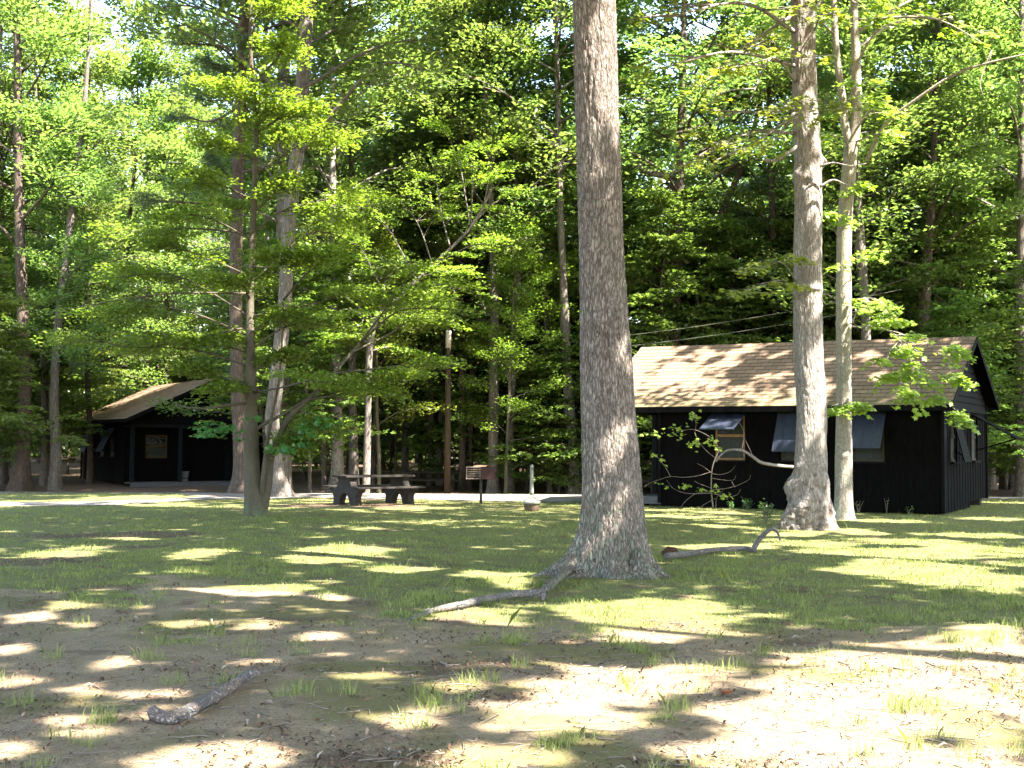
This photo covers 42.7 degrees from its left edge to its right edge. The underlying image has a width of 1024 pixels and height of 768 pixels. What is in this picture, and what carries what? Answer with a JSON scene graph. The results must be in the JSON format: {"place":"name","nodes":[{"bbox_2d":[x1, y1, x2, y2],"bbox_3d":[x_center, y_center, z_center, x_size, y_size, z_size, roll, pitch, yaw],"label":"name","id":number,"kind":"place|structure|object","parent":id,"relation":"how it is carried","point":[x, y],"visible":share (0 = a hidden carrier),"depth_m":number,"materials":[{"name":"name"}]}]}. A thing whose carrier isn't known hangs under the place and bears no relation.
{"place":"outdoors","nodes":[
{"label":"outdoors","id":0,"kind":"place"},
{"bbox_2d":[3,0,951,392],"label":"sky","id":1,"kind":"structure","parent":0,"point":[102,5],"materials":[{"name":"white"}]},
{"bbox_2d":[0,456,1023,767],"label":"ground","id":2,"kind":"structure","parent":0,"point":[364,676],"depth_m":10.32,"materials":[{"name":"soil"}]},
{"bbox_2d":[0,292,63,455],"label":"understory tree","id":3,"kind":"object","parent":2,"relation":"on","point":[11,406],"visible":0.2,"depth_m":47.62,"materials":[{"name":"green plant"}]},
{"bbox_2d":[0,246,89,463],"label":"understory tree","id":4,"kind":"object","parent":2,"relation":"on","point":[8,382],"visible":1,"depth_m":43.76,"materials":[{"name":"green plant"}]},
{"bbox_2d":[2,271,114,480],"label":"understory tree","id":5,"kind":"object","parent":2,"relation":"on","point":[75,385],"visible":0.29,"depth_m":51.95,"materials":[{"name":"green plant"}]},
{"bbox_2d":[3,0,114,462],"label":"forest tree","id":6,"kind":"object","parent":2,"relation":"on","point":[50,86],"visible":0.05,"depth_m":76.25,"materials":[{"name":"green plant"}]},
{"bbox_2d":[0,116,130,429],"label":"forest tree","id":7,"kind":"object","parent":2,"relation":"on","point":[100,380],"visible":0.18,"depth_m":53.05,"materials":[{"name":"green plant"}]},
{"bbox_2d":[0,0,132,490],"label":"forest tree","id":8,"kind":"object","parent":2,"relation":"on","point":[55,481],"visible":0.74,"depth_m":47.43,"materials":[{"name":"green plant"}]},
{"bbox_2d":[0,0,133,483],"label":"forest tree","id":9,"kind":"object","parent":2,"relation":"on","point":[4,475],"visible":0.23,"depth_m":51.88,"materials":[{"name":"green plant"}]},
{"bbox_2d":[0,0,134,490],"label":"forest tree","id":10,"kind":"object","parent":2,"relation":"on","point":[21,479],"visible":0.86,"depth_m":46.82,"materials":[{"name":"green plant"}]},
{"bbox_2d":[0,0,140,485],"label":"forest tree","id":11,"kind":"object","parent":2,"relation":"on","point":[43,481],"visible":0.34,"depth_m":50.84,"materials":[{"name":"green plant"}]},
{"bbox_2d":[30,316,134,478],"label":"understory tree","id":12,"kind":"object","parent":2,"relation":"on","point":[97,353],"visible":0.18,"depth_m":55.80,"materials":[{"name":"green plant"}]},
{"bbox_2d":[0,0,190,482],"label":"forest tree","id":13,"kind":"object","parent":2,"relation":"on","point":[66,73],"visible":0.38,"depth_m":52.92,"materials":[{"name":"green plant"}]},
{"bbox_2d":[54,57,199,405],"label":"forest tree","id":14,"kind":"object","parent":2,"relation":"on","point":[108,86],"visible":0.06,"depth_m":71.48,"materials":[{"name":"green plant"}]},
{"bbox_2d":[73,41,205,399],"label":"forest tree","id":15,"kind":"object","parent":2,"relation":"on","point":[148,100],"visible":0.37,"depth_m":61.02,"materials":[{"name":"green plant"}]},
{"bbox_2d":[95,131,229,402],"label":"forest tree","id":16,"kind":"object","parent":2,"relation":"on","point":[163,167],"visible":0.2,"depth_m":59.65,"materials":[{"name":"green plant"}]},
{"bbox_2d":[76,0,264,389],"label":"forest tree","id":17,"kind":"object","parent":2,"relation":"on","point":[137,9],"visible":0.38,"depth_m":61.43,"materials":[{"name":"green plant"}]},
{"bbox_2d":[114,142,227,383],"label":"forest tree","id":18,"kind":"object","parent":2,"relation":"on","point":[171,311],"visible":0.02,"depth_m":67.86,"materials":[{"name":"green plant"}]},
{"bbox_2d":[99,16,252,332],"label":"forest tree","id":19,"kind":"object","parent":2,"relation":"on","point":[195,65],"visible":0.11,"depth_m":86.35,"materials":[{"name":"green plant"}]},
{"bbox_2d":[128,322,229,390],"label":"understory tree","id":20,"kind":"object","parent":2,"relation":"on","point":[176,379],"visible":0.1,"depth_m":60.30,"materials":[{"name":"green plant"}]},
{"bbox_2d":[108,76,254,321],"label":"forest tree","id":21,"kind":"object","parent":2,"relation":"on","point":[181,93],"visible":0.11,"depth_m":77.70,"materials":[{"name":"green plant"}]},
{"bbox_2d":[70,378,295,486],"bbox_3d":[-14.003,2.113,54.463,7.561,4.392,9.013,2,-3,-31],"label":"cabin","id":22,"kind":"object","parent":2,"relation":"on","point":[144,444],"visible":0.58,"depth_m":51.62,"materials":[{"name":"black wood"}]},
{"bbox_2d":[144,435,168,459],"bbox_3d":[-13.939,2.481,51.349,0.960,0.960,0.162,2,-3,-31],"label":"window","id":23,"kind":"structure","parent":22,"relation":"in","point":[156,445],"depth_m":51.39,"materials":[{"name":"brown wood"}]},
{"bbox_2d":[125,0,327,493],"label":"pine tree","id":24,"kind":"object","parent":2,"relation":"on","point":[236,485],"visible":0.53,"depth_m":39.72,"materials":[{"name":"plant"}]},
{"bbox_2d":[143,113,315,417],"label":"forest tree","id":25,"kind":"object","parent":2,"relation":"on","point":[203,304],"visible":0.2,"depth_m":47.29,"materials":[{"name":"green plant"}]},
{"bbox_2d":[171,237,333,451],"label":"understory tree","id":26,"kind":"object","parent":2,"relation":"on","point":[297,397],"visible":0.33,"depth_m":43.33,"materials":[{"name":"green plant"}]},
{"bbox_2d":[30,0,483,515],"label":"beech tree","id":27,"kind":"object","parent":2,"relation":"on","point":[257,490],"visible":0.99,"depth_m":27.57,"materials":[{"name":"green plant"}]},
{"bbox_2d":[163,0,360,383],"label":"forest tree","id":28,"kind":"object","parent":2,"relation":"on","point":[202,237],"visible":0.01,"depth_m":62.35,"materials":[{"name":"green plant"}]},
{"bbox_2d":[151,0,420,491],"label":"forest tree","id":29,"kind":"object","parent":2,"relation":"on","point":[320,60],"visible":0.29,"depth_m":43.87,"materials":[{"name":"green plant"}]},
{"bbox_2d":[99,0,473,496],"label":"forest tree","id":30,"kind":"object","parent":2,"relation":"on","point":[281,486],"visible":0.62,"depth_m":37.32,"materials":[{"name":"green plant"}]},
{"bbox_2d":[227,241,394,492],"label":"understory tree","id":31,"kind":"object","parent":2,"relation":"on","point":[314,335],"visible":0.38,"depth_m":43.41,"materials":[{"name":"green plant"}]},
{"bbox_2d":[225,97,424,490],"bbox_3d":[-7.015,-3.285,48.464,7.521,15.047,6.418,1,-3,-20],"label":"forest tree","id":32,"kind":"object","parent":2,"relation":"on","point":[323,449],"visible":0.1,"depth_m":48.12,"materials":[{"name":"green plant"}]},
{"bbox_2d":[251,0,445,484],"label":"forest tree","id":33,"kind":"object","parent":2,"relation":"on","point":[353,455],"visible":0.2,"depth_m":48.77,"materials":[{"name":"green plant"}]},
{"bbox_2d":[292,350,405,478],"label":"understory tree","id":34,"kind":"object","parent":2,"relation":"on","point":[346,462],"visible":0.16,"depth_m":52.58,"materials":[{"name":"green plant"}]},
{"bbox_2d":[233,0,470,492],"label":"forest tree","id":35,"kind":"object","parent":2,"relation":"on","point":[337,464],"visible":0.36,"depth_m":45.93,"materials":[{"name":"green plant"}]},
{"bbox_2d":[322,474,425,505],"bbox_3d":[-3.493,2.675,33.114,1.980,0.750,1.770,2,-3,-36],"label":"picnic table","id":36,"kind":"object","parent":2,"relation":"on","point":[350,488],"visible":0.99,"depth_m":32.91,"materials":[{"name":"concrete"}]},
{"bbox_2d":[290,100,471,484],"bbox_3d":[-5.247,-3.367,51.401,7.696,15.397,6.567,1,-3,-11],"label":"forest tree","id":37,"kind":"object","parent":2,"relation":"on","point":[373,456],"visible":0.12,"depth_m":50.99,"materials":[{"name":"green plant"}]},
{"bbox_2d":[307,186,456,492],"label":"young tree","id":38,"kind":"object","parent":2,"relation":"on","point":[375,238],"visible":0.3,"depth_m":45.52,"materials":[{"name":"green plant"}]},
{"bbox_2d":[327,282,454,473],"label":"understory tree","id":39,"kind":"object","parent":2,"relation":"on","point":[417,400],"visible":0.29,"depth_m":51.61,"materials":[{"name":"green plant"}]},
{"bbox_2d":[303,0,480,474],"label":"forest tree","id":40,"kind":"object","parent":2,"relation":"on","point":[405,460],"visible":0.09,"depth_m":53.79,"materials":[{"name":"green plant"}]},
{"bbox_2d":[301,115,537,493],"bbox_3d":[-3.048,-2.663,42.995,7.812,12.737,6.488,0,-3,0],"label":"beech tree","id":41,"kind":"object","parent":2,"relation":"on","point":[436,125],"visible":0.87,"depth_m":42.71,"materials":[{"name":"green plant"}]},
{"bbox_2d":[360,86,501,486],"bbox_3d":[-3.371,-3.537,52.484,6.320,15.794,6.382,-1,-3,30],"label":"forest tree","id":42,"kind":"object","parent":2,"relation":"on","point":[431,454],"visible":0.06,"depth_m":51.54,"materials":[{"name":"green plant"}]},
{"bbox_2d":[444,331,450,493],"bbox_3d":[-2.265,1.016,46.300,0.230,5.810,0.224,0,-3,0],"label":"utility pole","id":43,"kind":"object","parent":2,"relation":"on","point":[447,470],"visible":0.86,"depth_m":46.20,"materials":[{"name":"brown wood"}]},
{"bbox_2d":[356,51,538,485],"bbox_3d":[-2.768,-5.017,52.828,8.052,18.880,9.438,0,-3,10],"label":"forest tree","id":44,"kind":"object","parent":2,"relation":"on","point":[440,455],"visible":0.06,"depth_m":51.68,"materials":[{"name":"green plant"}]},
{"bbox_2d":[368,0,541,489],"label":"forest tree","id":45,"kind":"object","parent":2,"relation":"on","point":[462,483],"visible":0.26,"depth_m":49.01,"materials":[{"name":"green plant"}]},
{"bbox_2d":[343,3,576,482],"bbox_3d":[-2.316,-8.905,54.376,11.580,26.720,10.141,0,-3,13],"label":"forest tree","id":46,"kind":"object","parent":2,"relation":"on","point":[412,83],"visible":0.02,"depth_m":53.38,"materials":[{"name":"green plant"}]},
{"bbox_2d":[402,319,533,489],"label":"understory tree","id":47,"kind":"object","parent":2,"relation":"on","point":[433,390],"visible":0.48,"depth_m":49.54,"materials":[{"name":"green plant"}]},
{"bbox_2d":[411,353,529,477],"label":"understory tree","id":48,"kind":"object","parent":2,"relation":"on","point":[456,448],"visible":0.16,"depth_m":52.62,"materials":[{"name":"green plant"}]},
{"bbox_2d":[389,42,559,488],"bbox_3d":[-1.472,-4.339,50.528,8.696,17.398,7.420,-2,-3,37],"label":"forest tree","id":49,"kind":"object","parent":2,"relation":"on","point":[473,305],"visible":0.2,"depth_m":49.27,"materials":[{"name":"green plant"}]},
{"bbox_2d":[407,588,545,619],"bbox_3d":[-0.328,2.091,12.500,0.352,0.102,2.214,-2,-3,40],"label":"fallen branch","id":50,"kind":"object","parent":2,"relation":"on","point":[540,593],"visible":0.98,"depth_m":12.77,"materials":[{"name":"grey wood"}]},
{"bbox_2d":[382,0,578,492],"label":"forest tree","id":51,"kind":"object","parent":2,"relation":"on","point":[493,486],"visible":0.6,"depth_m":46.96,"materials":[{"name":"green plant"}]},
{"bbox_2d":[5,85,978,461],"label":"distant foliage","id":52,"kind":"object","parent":2,"relation":"on","point":[75,451],"visible":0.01,"depth_m":97.73,"materials":[{"name":"green plant"}]},
{"bbox_2d":[419,0,579,491],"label":"forest tree","id":53,"kind":"object","parent":2,"relation":"on","point":[522,75],"visible":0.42,"depth_m":47.74,"materials":[{"name":"green plant"}]},
{"bbox_2d":[0,493,1023,767],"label":"leaf litter","id":54,"kind":"object","parent":2,"relation":"on","point":[610,765],"visible":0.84,"depth_m":8.55,"materials":[{"name":"brown plant"}]},
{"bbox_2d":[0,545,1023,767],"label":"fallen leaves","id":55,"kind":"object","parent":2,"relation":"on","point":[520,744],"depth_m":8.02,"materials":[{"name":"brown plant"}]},
{"bbox_2d":[450,216,575,493],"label":"young tree","id":56,"kind":"object","parent":2,"relation":"on","point":[513,261],"visible":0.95,"depth_m":45.82,"materials":[{"name":"green plant"}]},
{"bbox_2d":[452,167,577,489],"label":"forest tree","id":57,"kind":"object","parent":2,"relation":"on","point":[527,484],"visible":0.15,"depth_m":49.52,"materials":[{"name":"green plant"}]},
{"bbox_2d":[466,326,563,486],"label":"understory tree","id":58,"kind":"object","parent":2,"relation":"on","point":[506,388],"visible":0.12,"depth_m":51.23,"materials":[{"name":"green plant"}]},
{"bbox_2d":[452,121,579,492],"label":"young tree","id":59,"kind":"object","parent":2,"relation":"on","point":[545,319],"visible":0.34,"depth_m":47.77,"materials":[{"name":"green plant"}]},
{"bbox_2d":[480,325,581,493],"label":"understory tree","id":60,"kind":"object","parent":2,"relation":"on","point":[558,357],"visible":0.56,"depth_m":46.26,"materials":[{"name":"green plant"}]},
{"bbox_2d":[511,383,581,493],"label":"understory tree","id":61,"kind":"object","parent":2,"relation":"on","point":[565,422],"visible":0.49,"depth_m":46.36,"materials":[{"name":"green plant"}]},
{"bbox_2d":[409,0,700,493],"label":"forest tree","id":62,"kind":"object","parent":2,"relation":"on","point":[558,9],"visible":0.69,"depth_m":46.10,"materials":[{"name":"green plant"}]},
{"bbox_2d":[465,0,685,483],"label":"forest tree","id":63,"kind":"object","parent":2,"relation":"on","point":[573,121],"visible":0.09,"depth_m":50.98,"materials":[{"name":"green plant"}]},
{"bbox_2d":[528,344,648,491],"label":"understory tree","id":64,"kind":"object","parent":2,"relation":"on","point":[564,440],"visible":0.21,"depth_m":46.34,"materials":[{"name":"green plant"}]},
{"bbox_2d":[530,0,668,578],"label":"oak tree","id":65,"kind":"object","parent":2,"relation":"on","point":[610,540],"visible":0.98,"depth_m":15.71,"materials":[{"name":"brown plant"}]},
{"bbox_2d":[514,191,684,443],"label":"forest tree","id":66,"kind":"object","parent":2,"relation":"on","point":[632,219],"visible":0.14,"depth_m":48.81,"materials":[{"name":"green plant"}]},
{"bbox_2d":[461,0,746,270],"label":"forest tree","id":67,"kind":"object","parent":2,"relation":"on","point":[629,170],"visible":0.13,"depth_m":49.29,"materials":[{"name":"green plant"}]},
{"bbox_2d":[540,210,672,427],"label":"forest tree","id":68,"kind":"object","parent":2,"relation":"on","point":[625,228],"visible":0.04,"depth_m":50.47,"materials":[{"name":"green plant"}]},
{"bbox_2d":[570,184,744,425],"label":"understory tree","id":69,"kind":"object","parent":2,"relation":"on","point":[658,197],"visible":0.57,"depth_m":45.07,"materials":[{"name":"green plant"}]},
{"bbox_2d":[543,0,793,345],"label":"forest tree","id":70,"kind":"object","parent":2,"relation":"on","point":[680,158],"visible":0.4,"depth_m":45.41,"materials":[{"name":"green plant"}]},
{"bbox_2d":[629,241,734,447],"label":"understory tree","id":71,"kind":"object","parent":2,"relation":"on","point":[654,304],"visible":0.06,"depth_m":48.30,"materials":[{"name":"green plant"}]},
{"bbox_2d":[624,86,755,347],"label":"forest tree","id":72,"kind":"object","parent":2,"relation":"on","point":[690,170],"visible":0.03,"depth_m":55.54,"materials":[{"name":"green plant"}]},
{"bbox_2d":[638,409,751,508],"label":"maple sapling","id":73,"kind":"object","parent":2,"relation":"on","point":[697,445],"visible":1,"depth_m":26.35,"materials":[{"name":"plant"}]},
{"bbox_2d":[632,202,768,440],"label":"forest tree","id":74,"kind":"object","parent":2,"relation":"on","point":[711,212],"visible":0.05,"depth_m":49.83,"materials":[{"name":"green plant"}]},
{"bbox_2d":[651,25,760,268],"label":"forest tree","id":75,"kind":"object","parent":2,"relation":"on","point":[698,91],"visible":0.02,"depth_m":77.34,"materials":[{"name":"green plant"}]},
{"bbox_2d":[639,214,777,433],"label":"understory tree","id":76,"kind":"object","parent":2,"relation":"on","point":[724,299],"visible":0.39,"depth_m":45.58,"materials":[{"name":"green plant"}]},
{"bbox_2d":[645,216,781,345],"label":"forest tree","id":77,"kind":"object","parent":2,"relation":"on","point":[738,226],"visible":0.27,"depth_m":46.39,"materials":[{"name":"green plant"}]},
{"bbox_2d":[664,526,780,558],"bbox_3d":[2.911,2.239,18.506,2.748,0.350,0.456,3,-3,-44],"label":"fallen branch","id":78,"kind":"object","parent":2,"relation":"on","point":[690,553],"visible":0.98,"depth_m":18.52,"materials":[{"name":"grey wood"}]},
{"bbox_2d":[619,0,850,340],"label":"forest tree","id":79,"kind":"object","parent":2,"relation":"on","point":[739,172],"visible":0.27,"depth_m":47.50,"materials":[{"name":"green plant"}]},
{"bbox_2d":[617,0,882,530],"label":"white oak tree","id":80,"kind":"object","parent":2,"relation":"on","point":[809,507],"visible":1,"depth_m":24.60,"materials":[{"name":"green plant"}]},
{"bbox_2d":[686,156,854,342],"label":"forest tree","id":81,"kind":"object","parent":2,"relation":"on","point":[760,178],"visible":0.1,"depth_m":50.84,"materials":[{"name":"green plant"}]},
{"bbox_2d":[719,270,825,341],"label":"understory tree","id":82,"kind":"object","parent":2,"relation":"on","point":[782,317],"visible":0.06,"depth_m":46.99,"materials":[{"name":"green plant"}]},
{"bbox_2d":[722,218,836,342],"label":"understory tree","id":83,"kind":"object","parent":2,"relation":"on","point":[788,225],"visible":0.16,"depth_m":45.86,"materials":[{"name":"green plant"}]},
{"bbox_2d":[673,0,903,342],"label":"forest tree","id":84,"kind":"object","parent":2,"relation":"on","point":[771,196],"visible":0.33,"depth_m":46.57,"materials":[{"name":"green plant"}]},
{"bbox_2d":[632,336,1020,514],"bbox_3d":[7.739,1.055,33.855,9.685,4.348,7.701,-1,-3,28],"label":"cabin","id":85,"kind":"object","parent":2,"relation":"on","point":[932,463],"visible":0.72,"depth_m":31.80,"materials":[{"name":"black wood"}]},
{"bbox_2d":[712,416,746,461],"bbox_3d":[5.311,1.327,31.917,0.860,1.150,0.160,-1,-3,28],"label":"window","id":86,"kind":"structure","parent":85,"relation":"in","point":[728,439],"depth_m":31.94,"materials":[{"name":"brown wood"}]},
{"bbox_2d":[852,427,885,463],"bbox_3d":[8.236,1.272,30.333,0.860,1.150,0.160,-1,-3,28],"label":"window","id":87,"kind":"structure","parent":85,"relation":"in","point":[864,456],"depth_m":30.33,"materials":[{"name":"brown wood"}]},
{"bbox_2d":[735,157,935,341],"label":"forest tree","id":88,"kind":"object","parent":2,"relation":"on","point":[783,215],"visible":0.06,"depth_m":48.41,"materials":[{"name":"green plant"}]},
{"bbox_2d":[766,192,922,342],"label":"understory tree","id":89,"kind":"object","parent":2,"relation":"on","point":[875,331],"visible":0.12,"depth_m":46.19,"materials":[{"name":"green plant"}]},
{"bbox_2d":[743,0,978,342],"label":"forest tree","id":90,"kind":"object","parent":2,"relation":"on","point":[864,288],"visible":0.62,"depth_m":43.05,"materials":[{"name":"green plant"}]},
{"bbox_2d":[751,0,1018,335],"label":"forest tree","id":91,"kind":"object","parent":2,"relation":"on","point":[984,126],"visible":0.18,"depth_m":46.79,"materials":[{"name":"green plant"}]},
{"bbox_2d":[747,0,1023,519],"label":"maple tree","id":92,"kind":"object","parent":2,"relation":"on","point":[844,408],"visible":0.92,"depth_m":27.52,"materials":[{"name":"green plant"}]},
{"bbox_2d":[830,65,1006,370],"bbox_3d":[14.728,-4.020,49.246,8.434,16.873,7.196,-2,-3,43],"label":"forest tree","id":93,"kind":"object","parent":2,"relation":"on","point":[923,218],"visible":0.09,"depth_m":48.62,"materials":[{"name":"green plant"}]},
{"bbox_2d":[824,0,1016,353],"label":"forest tree","id":94,"kind":"object","parent":2,"relation":"on","point":[891,72],"visible":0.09,"depth_m":48.47,"materials":[{"name":"green plant"}]},
{"bbox_2d":[820,0,1023,333],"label":"forest tree","id":95,"kind":"object","parent":2,"relation":"on","point":[938,53],"visible":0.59,"depth_m":44.38,"materials":[{"name":"green plant"}]},
{"bbox_2d":[870,177,1023,430],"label":"understory tree","id":96,"kind":"object","parent":2,"relation":"on","point":[991,316],"visible":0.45,"depth_m":45.35,"materials":[{"name":"green plant"}]},
{"bbox_2d":[890,9,1015,384],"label":"forest tree","id":97,"kind":"object","parent":2,"relation":"on","point":[1007,242],"visible":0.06,"depth_m":49.55,"materials":[{"name":"green plant"}]},
{"bbox_2d":[884,0,1023,496],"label":"forest tree","id":98,"kind":"object","parent":2,"relation":"on","point":[993,85],"visible":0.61,"depth_m":44.98,"materials":[{"name":"green plant"}]},
{"bbox_2d":[904,0,1018,489],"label":"forest tree","id":99,"kind":"object","parent":2,"relation":"on","point":[992,482],"visible":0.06,"depth_m":51.66,"materials":[{"name":"green plant"}]},
{"bbox_2d":[904,287,1023,456],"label":"understory tree","id":100,"kind":"object","parent":2,"relation":"on","point":[954,312],"visible":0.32,"depth_m":42.07,"materials":[{"name":"green plant"}]},
{"bbox_2d":[938,134,1017,409],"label":"forest tree","id":101,"kind":"object","parent":2,"relation":"on","point":[1010,187],"visible":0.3,"depth_m":48.16,"materials":[{"name":"green plant"}]},
{"bbox_2d":[970,260,1023,430],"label":"understory tree","id":102,"kind":"object","parent":2,"relation":"on","point":[1005,338],"visible":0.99,"depth_m":38.20,"materials":[{"name":"green plant"}]},
{"bbox_2d":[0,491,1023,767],"bbox_3d":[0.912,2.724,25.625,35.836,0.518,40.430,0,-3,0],"label":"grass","id":103,"kind":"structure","parent":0,"point":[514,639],"depth_m":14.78,"materials":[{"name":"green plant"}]},
{"bbox_2d":[0,492,1023,505],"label":"gravel drive","id":104,"kind":"structure","parent":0,"point":[523,497],"depth_m":36.84,"materials":[{"name":"grey gravel"}]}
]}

